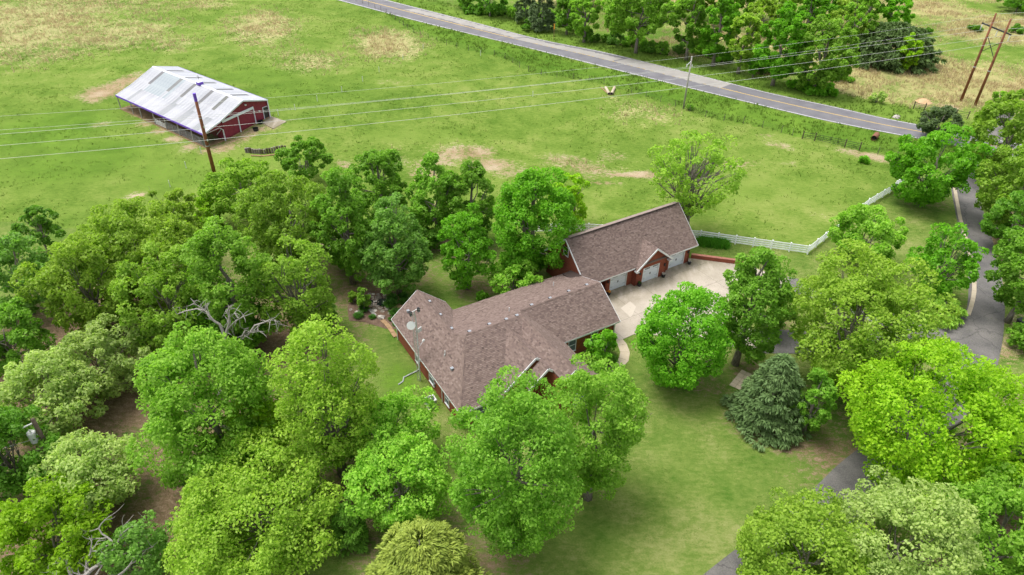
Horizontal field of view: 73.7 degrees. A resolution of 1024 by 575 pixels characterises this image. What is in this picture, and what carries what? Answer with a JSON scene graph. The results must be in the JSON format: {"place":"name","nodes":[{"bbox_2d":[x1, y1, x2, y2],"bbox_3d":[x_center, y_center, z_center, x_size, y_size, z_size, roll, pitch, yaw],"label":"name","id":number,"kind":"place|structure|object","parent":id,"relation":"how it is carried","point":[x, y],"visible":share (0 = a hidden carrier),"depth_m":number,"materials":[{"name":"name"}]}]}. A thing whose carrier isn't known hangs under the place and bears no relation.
{"place":"outdoors","nodes":[
{"label":"outdoors","id":0,"kind":"place"},
{"bbox_2d":[0,0,963,254],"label":"pasture","id":1,"kind":"structure","parent":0,"point":[807,227],"depth_m":124.18,"materials":[{"name":"green plant"}]},
{"bbox_2d":[115,66,270,147],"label":"red barn","id":2,"kind":"structure","parent":1,"relation":"on","point":[157,88],"depth_m":121.94,"materials":[{"name":"metal"}]},
{"bbox_2d":[192,93,215,171],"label":"power pole","id":3,"kind":"object","parent":1,"relation":"on","point":[213,169],"visible":0.93,"depth_m":102.61,"materials":[{"name":"brown wood"}]},
{"bbox_2d":[193,197,223,227],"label":"tree","id":4,"kind":"object","parent":1,"relation":"on","point":[205,204],"visible":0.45,"depth_m":90.16,"materials":[{"name":"green plant"}]},
{"bbox_2d":[196,157,287,221],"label":"oak tree","id":5,"kind":"object","parent":1,"relation":"on","point":[225,186],"visible":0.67,"depth_m":90.49,"materials":[{"name":"green plant"}]},
{"bbox_2d":[274,134,333,179],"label":"shade tree","id":6,"kind":"object","parent":1,"relation":"on","point":[293,154],"visible":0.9,"depth_m":102.14,"materials":[{"name":"green plant"}]},
{"bbox_2d":[0,0,688,170],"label":"dry grass","id":7,"kind":"structure","parent":1,"relation":"on","point":[64,18],"depth_m":171.45,"materials":[{"name":"beige plant"}]},
{"bbox_2d":[346,148,407,219],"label":"shade tree","id":8,"kind":"object","parent":1,"relation":"on","point":[386,161],"visible":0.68,"depth_m":89.59,"materials":[{"name":"green plant"}]},
{"bbox_2d":[404,151,459,230],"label":"shade tree","id":9,"kind":"object","parent":1,"relation":"on","point":[421,205],"visible":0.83,"depth_m":87.16,"materials":[{"name":"green plant"}]},
{"bbox_2d":[549,173,590,223],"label":"tree","id":10,"kind":"object","parent":1,"relation":"on","point":[576,191],"visible":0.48,"depth_m":92.03,"materials":[{"name":"green plant"}]},
{"bbox_2d":[647,129,746,223],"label":"pin oak tree","id":11,"kind":"object","parent":1,"relation":"on","point":[688,201],"visible":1,"depth_m":87.71,"materials":[{"name":"green plant"}]},
{"bbox_2d":[916,105,964,134],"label":"tree","id":12,"kind":"object","parent":1,"relation":"on","point":[926,126],"visible":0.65,"depth_m":121.67,"materials":[{"name":"green plant"}]},
{"bbox_2d":[0,139,1023,574],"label":"lawn","id":13,"kind":"structure","parent":0,"point":[610,537],"depth_m":62.18,"materials":[{"name":"green plant"}]},
{"bbox_2d":[0,296,57,377],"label":"shade tree","id":14,"kind":"object","parent":13,"relation":"on","point":[11,313],"visible":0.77,"depth_m":65.95,"materials":[{"name":"green plant"}]},
{"bbox_2d":[0,231,60,314],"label":"shade tree","id":15,"kind":"object","parent":13,"relation":"on","point":[14,244],"visible":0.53,"depth_m":74.04,"materials":[{"name":"green plant"}]},
{"bbox_2d":[0,404,61,501],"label":"shade tree","id":16,"kind":"object","parent":13,"relation":"on","point":[11,423],"visible":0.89,"depth_m":54.79,"materials":[{"name":"green plant"}]},
{"bbox_2d":[10,204,66,251],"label":"tree","id":17,"kind":"object","parent":13,"relation":"on","point":[41,223],"visible":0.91,"depth_m":85.72,"materials":[{"name":"green plant"}]},
{"bbox_2d":[22,418,57,470],"bbox_3d":[-39.137,13.770,57.118,1.156,7.500,0.750,1,35,0],"label":"transformer pole","id":18,"kind":"object","parent":13,"relation":"on","point":[30,434],"visible":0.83,"depth_m":55.70,"materials":[{"name":"grey metal"}]},
{"bbox_2d":[0,343,113,446],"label":"pale tree","id":19,"kind":"object","parent":13,"relation":"on","point":[21,378],"visible":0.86,"depth_m":59.50,"materials":[{"name":"green plant"}]},
{"bbox_2d":[0,470,114,574],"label":"bushy tree","id":20,"kind":"object","parent":13,"relation":"on","point":[33,510],"visible":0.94,"depth_m":49.36,"materials":[{"name":"green plant"}]},
{"bbox_2d":[7,232,138,334],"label":"oak tree","id":21,"kind":"object","parent":13,"relation":"on","point":[47,279],"visible":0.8,"depth_m":68.16,"materials":[{"name":"green plant"}]},
{"bbox_2d":[26,427,142,522],"bbox_3d":[-34.028,14.958,55.080,9.231,7.692,8.045,30,44,34],"label":"pale tree","id":22,"kind":"object","parent":13,"relation":"on","point":[96,466],"visible":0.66,"depth_m":53.56,"materials":[{"name":"green plant"}]},
{"bbox_2d":[36,312,154,399],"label":"pale tree","id":23,"kind":"object","parent":13,"relation":"on","point":[106,344],"visible":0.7,"depth_m":64.25,"materials":[{"name":"green plant"}]},
{"bbox_2d":[41,504,155,574],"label":"dead tree","id":24,"kind":"object","parent":13,"relation":"on","point":[87,571],"visible":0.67,"depth_m":48.45,"materials":[{"name":"grey wood"}]},
{"bbox_2d":[60,196,201,316],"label":"oak tree","id":25,"kind":"object","parent":13,"relation":"on","point":[138,235],"visible":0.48,"depth_m":72.72,"materials":[{"name":"green plant"}]},
{"bbox_2d":[94,509,175,574],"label":"sapling","id":26,"kind":"object","parent":13,"relation":"on","point":[134,548],"visible":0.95,"depth_m":48.94,"materials":[{"name":"green plant"}]},
{"bbox_2d":[107,240,216,351],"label":"oak tree","id":27,"kind":"object","parent":13,"relation":"on","point":[156,327],"visible":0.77,"depth_m":66.53,"materials":[{"name":"green plant"}]},
{"bbox_2d":[148,187,204,253],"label":"oak tree","id":28,"kind":"object","parent":13,"relation":"on","point":[180,208],"visible":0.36,"depth_m":81.21,"materials":[{"name":"green plant"}]},
{"bbox_2d":[123,321,280,494],"bbox_3d":[-24.626,10.141,55.870,11.223,15.008,12.974,-4,35,-7],"label":"maple tree","id":29,"kind":"object","parent":13,"relation":"on","point":[170,424],"visible":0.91,"depth_m":52.89,"materials":[{"name":"green plant"}]},
{"bbox_2d":[174,298,251,405],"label":"dead tree","id":30,"kind":"object","parent":13,"relation":"on","point":[228,327],"visible":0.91,"depth_m":60.59,"materials":[{"name":"grey wood"}]},
{"bbox_2d":[177,283,266,353],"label":"shade tree","id":31,"kind":"object","parent":13,"relation":"on","point":[251,344],"visible":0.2,"depth_m":69.05,"materials":[{"name":"green plant"}]},
{"bbox_2d":[178,215,278,342],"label":"shade tree","id":32,"kind":"object","parent":13,"relation":"on","point":[208,241],"visible":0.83,"depth_m":66.48,"materials":[{"name":"green plant"}]},
{"bbox_2d":[161,426,344,574],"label":"oak tree","id":33,"kind":"object","parent":13,"relation":"on","point":[215,503],"visible":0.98,"depth_m":49.20,"materials":[{"name":"green plant"}]},
{"bbox_2d":[223,395,291,467],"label":"tree","id":34,"kind":"object","parent":13,"relation":"on","point":[263,416],"visible":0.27,"depth_m":56.92,"materials":[{"name":"green plant"}]},
{"bbox_2d":[231,170,336,273],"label":"oak tree","id":35,"kind":"object","parent":13,"relation":"on","point":[276,208],"visible":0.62,"depth_m":78.22,"materials":[{"name":"green plant"}]},
{"bbox_2d":[252,235,335,332],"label":"sparse tree","id":36,"kind":"object","parent":13,"relation":"on","point":[302,308],"visible":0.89,"depth_m":69.84,"materials":[{"name":"green plant"}]},
{"bbox_2d":[262,313,379,477],"bbox_3d":[-14.722,9.436,54.962,8.649,17.540,9.191,-2,35,-5],"label":"sparse tree","id":37,"kind":"object","parent":13,"relation":"on","point":[326,399],"visible":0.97,"depth_m":52.16,"materials":[{"name":"green plant"}]},
{"bbox_2d":[308,165,379,284],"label":"shade tree","id":38,"kind":"object","parent":13,"relation":"on","point":[349,207],"visible":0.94,"depth_m":77.30,"materials":[{"name":"green plant"}]},
{"bbox_2d":[330,500,369,557],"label":"juniper tree","id":39,"kind":"object","parent":13,"relation":"on","point":[354,528],"visible":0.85,"depth_m":52.37,"materials":[{"name":"green plant"}]},
{"bbox_2d":[348,291,395,328],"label":"mulch bed","id":40,"kind":"object","parent":13,"relation":"on","point":[375,321],"visible":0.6,"depth_m":78.59,"materials":[{"name":"brown soil"}]},
{"bbox_2d":[336,383,440,476],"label":"elm tree","id":41,"kind":"object","parent":13,"relation":"on","point":[390,408],"visible":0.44,"depth_m":57.79,"materials":[{"name":"green plant"}]},
{"bbox_2d":[356,191,432,295],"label":"tree","id":42,"kind":"object","parent":13,"relation":"on","point":[406,252],"visible":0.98,"depth_m":76.72,"materials":[{"name":"green plant"}]},
{"bbox_2d":[341,429,452,531],"bbox_3d":[-8.828,15.749,53.439,8.178,9.152,9.049,20,39,25],"label":"elm tree","id":43,"kind":"object","parent":13,"relation":"on","point":[430,476],"visible":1,"depth_m":51.85,"materials":[{"name":"green plant"}]},
{"bbox_2d":[407,307,424,381],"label":"radio mast","id":44,"kind":"object","parent":13,"relation":"on","point":[410,325],"visible":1,"depth_m":66.12,"materials":[{"name":"metal"}]},
{"bbox_2d":[364,515,492,574],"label":"cedar tree","id":45,"kind":"object","parent":13,"relation":"on","point":[403,551],"visible":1,"depth_m":45.96,"materials":[{"name":"green plant"}]},
{"bbox_2d":[420,226,440,250],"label":"thicket","id":46,"kind":"object","parent":13,"relation":"on","point":[434,241],"visible":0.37,"depth_m":88.34,"materials":[{"name":"green plant"}]},
{"bbox_2d":[437,202,496,289],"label":"maple tree","id":47,"kind":"object","parent":13,"relation":"on","point":[462,274],"visible":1,"depth_m":78.50,"materials":[{"name":"green plant"}]},
{"bbox_2d":[446,159,495,232],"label":"shade tree","id":48,"kind":"object","parent":13,"relation":"on","point":[469,176],"visible":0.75,"depth_m":86.36,"materials":[{"name":"green plant"}]},
{"bbox_2d":[391,273,619,424],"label":"brick house","id":49,"kind":"structure","parent":13,"relation":"on","point":[547,327],"depth_m":68.84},
{"bbox_2d":[439,365,584,558],"bbox_3d":[-0.208,13.252,49.279,9.755,18.365,10.394,-9,36,-14],"label":"maple tree","id":50,"kind":"object","parent":13,"relation":"on","point":[524,509],"visible":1,"depth_m":45.52,"materials":[{"name":"green plant"}]},
{"bbox_2d":[487,255,543,293],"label":"bush","id":51,"kind":"object","parent":13,"relation":"on","point":[528,277],"visible":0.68,"depth_m":79.56,"materials":[{"name":"green plant"}]},
{"bbox_2d":[491,166,585,277],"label":"maple tree","id":52,"kind":"object","parent":13,"relation":"on","point":[526,186],"visible":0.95,"depth_m":78.77,"materials":[{"name":"green plant"}]},
{"bbox_2d":[549,351,651,501],"bbox_3d":[6.334,11.860,53.739,7.738,15.723,8.289,27,42,32],"label":"oak tree","id":53,"kind":"object","parent":13,"relation":"on","point":[605,458],"visible":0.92,"depth_m":51.05,"materials":[{"name":"green plant"}]},
{"bbox_2d":[584,328,617,361],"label":"ornamental tree","id":54,"kind":"object","parent":13,"relation":"on","point":[606,339],"visible":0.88,"depth_m":70.56,"materials":[{"name":"green plant"}]},
{"bbox_2d":[544,201,697,291],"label":"brick garage","id":55,"kind":"structure","parent":13,"relation":"on","point":[634,249],"depth_m":83.12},
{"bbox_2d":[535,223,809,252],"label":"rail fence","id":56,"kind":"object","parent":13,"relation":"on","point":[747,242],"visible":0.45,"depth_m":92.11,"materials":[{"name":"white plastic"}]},
{"bbox_2d":[630,281,735,390],"bbox_3d":[16.791,4.998,66.556,9.735,12.610,10.107,11,36,13],"label":"maple tree","id":57,"kind":"object","parent":13,"relation":"on","point":[691,368],"visible":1,"depth_m":64.39,"materials":[{"name":"green plant"}]},
{"bbox_2d":[606,258,788,347],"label":"concrete forecourt","id":58,"kind":"structure","parent":13,"relation":"on","point":[630,313],"depth_m":83.78,"materials":[{"name":"beige concrete"}]},
{"bbox_2d":[715,246,797,366],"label":"shade tree","id":59,"kind":"object","parent":13,"relation":"on","point":[751,282],"visible":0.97,"depth_m":66.18,"materials":[{"name":"green plant"}]},
{"bbox_2d":[719,353,812,451],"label":"conifer tree","id":60,"kind":"object","parent":13,"relation":"on","point":[781,374],"visible":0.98,"depth_m":62.72,"materials":[{"name":"green plant"}]},
{"bbox_2d":[735,484,885,574],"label":"oak tree","id":61,"kind":"object","parent":13,"relation":"on","point":[800,524],"visible":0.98,"depth_m":45.95,"materials":[{"name":"green plant"}]},
{"bbox_2d":[788,367,838,434],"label":"sapling","id":62,"kind":"object","parent":13,"relation":"on","point":[827,390],"visible":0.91,"depth_m":61.30,"materials":[{"name":"green plant"}]},
{"bbox_2d":[827,203,908,263],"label":"shade tree","id":63,"kind":"object","parent":13,"relation":"on","point":[858,215],"visible":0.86,"depth_m":85.28,"materials":[{"name":"green plant"}]},
{"bbox_2d":[778,238,959,396],"bbox_3d":[33.089,3.643,65.758,13.593,16.281,14.825,-3,35,-6],"label":"oak tree","id":64,"kind":"object","parent":13,"relation":"on","point":[893,308],"visible":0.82,"depth_m":62.22,"materials":[{"name":"green plant"}]},
{"bbox_2d":[829,465,986,574],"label":"oak tree","id":65,"kind":"object","parent":13,"relation":"on","point":[892,506],"visible":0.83,"depth_m":45.17,"materials":[{"name":"green plant"}]},
{"bbox_2d":[835,336,1023,508],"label":"maple tree","id":66,"kind":"object","parent":13,"relation":"on","point":[884,441],"visible":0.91,"depth_m":52.54,"materials":[{"name":"green plant"}]},
{"bbox_2d":[884,122,995,206],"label":"maple tree","id":67,"kind":"object","parent":13,"relation":"on","point":[910,165],"visible":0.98,"depth_m":97.23,"materials":[{"name":"green plant"}]},
{"bbox_2d":[919,295,968,329],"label":"shrub","id":68,"kind":"object","parent":13,"relation":"on","point":[957,320],"visible":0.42,"depth_m":78.43,"materials":[{"name":"green plant"}]},
{"bbox_2d":[905,222,988,297],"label":"shade tree","id":69,"kind":"object","parent":13,"relation":"on","point":[934,257],"visible":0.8,"depth_m":78.50,"materials":[{"name":"green plant"}]},
{"bbox_2d":[942,461,1023,574],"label":"oak tree","id":70,"kind":"object","parent":13,"relation":"on","point":[1004,555],"visible":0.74,"depth_m":47.57,"materials":[{"name":"green plant"}]},
{"bbox_2d":[967,88,1023,180],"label":"oak tree","id":71,"kind":"object","parent":13,"relation":"on","point":[1008,105],"visible":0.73,"depth_m":104.91,"materials":[{"name":"green plant"}]},
{"bbox_2d":[974,143,1023,227],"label":"oak tree","id":72,"kind":"object","parent":13,"relation":"on","point":[1005,188],"visible":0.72,"depth_m":93.13,"materials":[{"name":"green plant"}]},
{"bbox_2d":[979,189,1023,252],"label":"shade tree","id":73,"kind":"object","parent":13,"relation":"on","point":[988,228],"visible":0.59,"depth_m":89.63,"materials":[{"name":"green plant"}]},
{"bbox_2d":[983,228,1023,323],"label":"shade tree","id":74,"kind":"object","parent":13,"relation":"on","point":[1012,261],"visible":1,"depth_m":76.18,"materials":[{"name":"green plant"}]},
{"bbox_2d":[1006,319,1023,351],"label":"shrub","id":75,"kind":"object","parent":13,"relation":"on","point":[1016,331],"visible":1,"depth_m":75.12,"materials":[{"name":"green plant"}]},
{"bbox_2d":[338,0,1021,169],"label":"roadside verge","id":76,"kind":"structure","parent":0,"point":[741,106],"depth_m":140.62,"materials":[{"name":"green plant"}]},
{"bbox_2d":[339,0,1021,155],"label":"road","id":77,"kind":"structure","parent":0,"point":[792,105],"depth_m":152.74,"materials":[{"name":"grey asphalt"}]},
{"bbox_2d":[389,0,1023,139],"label":"meadow","id":78,"kind":"structure","parent":0,"point":[1013,53],"depth_m":165.92,"materials":[{"name":"plant"}]},
{"bbox_2d":[475,0,508,16],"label":"shade tree","id":79,"kind":"object","parent":78,"relation":"on","point":[489,6],"visible":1,"depth_m":188.98,"materials":[{"name":"green plant"}]},
{"bbox_2d":[513,0,536,23],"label":"cedar tree","id":80,"kind":"object","parent":78,"relation":"on","point":[519,13],"visible":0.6,"depth_m":183.14,"materials":[{"name":"green plant"}]},
{"bbox_2d":[527,0,556,31],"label":"cedar tree","id":81,"kind":"object","parent":78,"relation":"on","point":[534,11],"visible":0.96,"depth_m":177.26,"materials":[{"name":"green plant"}]},
{"bbox_2d":[555,0,577,34],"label":"shade tree","id":82,"kind":"object","parent":78,"relation":"on","point":[566,11],"visible":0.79,"depth_m":175.09,"materials":[{"name":"green plant"}]},
{"bbox_2d":[569,0,601,42],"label":"shade tree","id":83,"kind":"object","parent":78,"relation":"on","point":[593,17],"visible":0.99,"depth_m":167.58,"materials":[{"name":"green plant"}]},
{"bbox_2d":[600,0,686,53],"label":"oak tree","id":84,"kind":"object","parent":78,"relation":"on","point":[653,20],"visible":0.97,"depth_m":157.10,"materials":[{"name":"green plant"}]},
{"bbox_2d":[671,0,706,60],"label":"shade tree","id":85,"kind":"object","parent":78,"relation":"on","point":[690,40],"visible":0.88,"depth_m":155.93,"materials":[{"name":"green plant"}]},
{"bbox_2d":[698,0,740,66],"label":"shade tree","id":86,"kind":"object","parent":78,"relation":"on","point":[725,9],"visible":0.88,"depth_m":151.96,"materials":[{"name":"green plant"}]},
{"bbox_2d":[727,2,765,73],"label":"sparse tree","id":87,"kind":"object","parent":78,"relation":"on","point":[749,20],"visible":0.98,"depth_m":147.68,"materials":[{"name":"green plant"}]},
{"bbox_2d":[748,0,779,27],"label":"shade tree","id":88,"kind":"object","parent":78,"relation":"on","point":[759,5],"visible":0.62,"depth_m":173.86,"materials":[{"name":"green plant"}]},
{"bbox_2d":[754,1,808,85],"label":"shade tree","id":89,"kind":"object","parent":78,"relation":"on","point":[793,24],"visible":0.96,"depth_m":140.43,"materials":[{"name":"green plant"}]},
{"bbox_2d":[786,79,838,96],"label":"bush","id":90,"kind":"object","parent":78,"relation":"on","point":[829,89],"visible":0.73,"depth_m":142.24,"materials":[{"name":"green plant"}]},
{"bbox_2d":[796,0,830,33],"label":"shade tree","id":91,"kind":"object","parent":78,"relation":"on","point":[811,14],"visible":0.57,"depth_m":170.10,"materials":[{"name":"green plant"}]},
{"bbox_2d":[794,13,860,88],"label":"shade tree","id":92,"kind":"object","parent":78,"relation":"on","point":[823,77],"visible":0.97,"depth_m":136.84,"materials":[{"name":"green plant"}]},
{"bbox_2d":[829,0,869,37],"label":"shade tree","id":93,"kind":"object","parent":78,"relation":"on","point":[840,12],"visible":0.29,"depth_m":168.14,"materials":[{"name":"green plant"}]},
{"bbox_2d":[839,0,879,47],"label":"shade tree","id":94,"kind":"object","parent":78,"relation":"on","point":[859,12],"visible":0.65,"depth_m":158.57,"materials":[{"name":"green plant"}]},
{"bbox_2d":[841,21,947,74],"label":"cedar tree","id":95,"kind":"object","parent":78,"relation":"on","point":[927,60],"visible":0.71,"depth_m":156.17,"materials":[{"name":"green plant"}]},
{"bbox_2d":[878,0,915,23],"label":"shade tree","id":96,"kind":"object","parent":78,"relation":"on","point":[889,9],"visible":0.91,"depth_m":185.40,"materials":[{"name":"green plant"}]},
{"bbox_2d":[896,32,923,70],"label":"sapling","id":97,"kind":"object","parent":78,"relation":"on","point":[909,63],"visible":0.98,"depth_m":152.50,"materials":[{"name":"green plant"}]},
{"bbox_2d":[959,13,1011,105],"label":"twin pole frame","id":98,"kind":"object","parent":78,"relation":"on","point":[1005,32],"visible":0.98,"depth_m":134.65,"materials":[{"name":"brown wood"}]},
{"bbox_2d":[0,37,989,145],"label":"power line","id":99,"kind":"object","parent":98,"relation":"hanging from","point":[473,101],"visible":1,"depth_m":111.08,"materials":[{"name":"metal"}]},
{"bbox_2d":[2,42,1002,158],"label":"power line","id":100,"kind":"object","parent":98,"relation":"hanging from","point":[483,111],"visible":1,"depth_m":109.71,"materials":[{"name":"metal"}]},
{"bbox_2d":[696,234,731,249],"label":"hedge","id":101,"kind":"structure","parent":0,"point":[716,243],"depth_m":92.04,"materials":[{"name":"green plant"}]},
{"bbox_2d":[704,113,1014,574],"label":"driveway","id":102,"kind":"structure","parent":0,"point":[847,473],"depth_m":74.51,"materials":[{"name":"grey asphalt"}]},
{"bbox_2d":[953,188,976,314],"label":"kerb","id":103,"kind":"structure","parent":102,"relation":"on","point":[972,299],"depth_m":85.82,"materials":[{"name":"beige concrete"}]},
{"bbox_2d":[762,329,997,354],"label":"driveway","id":104,"kind":"structure","parent":0,"point":[787,344],"depth_m":75.59,"materials":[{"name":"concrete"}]},
{"bbox_2d":[929,299,1002,351],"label":"driveway","id":105,"kind":"structure","parent":0,"point":[978,321],"depth_m":78.40,"materials":[{"name":"grey asphalt"}]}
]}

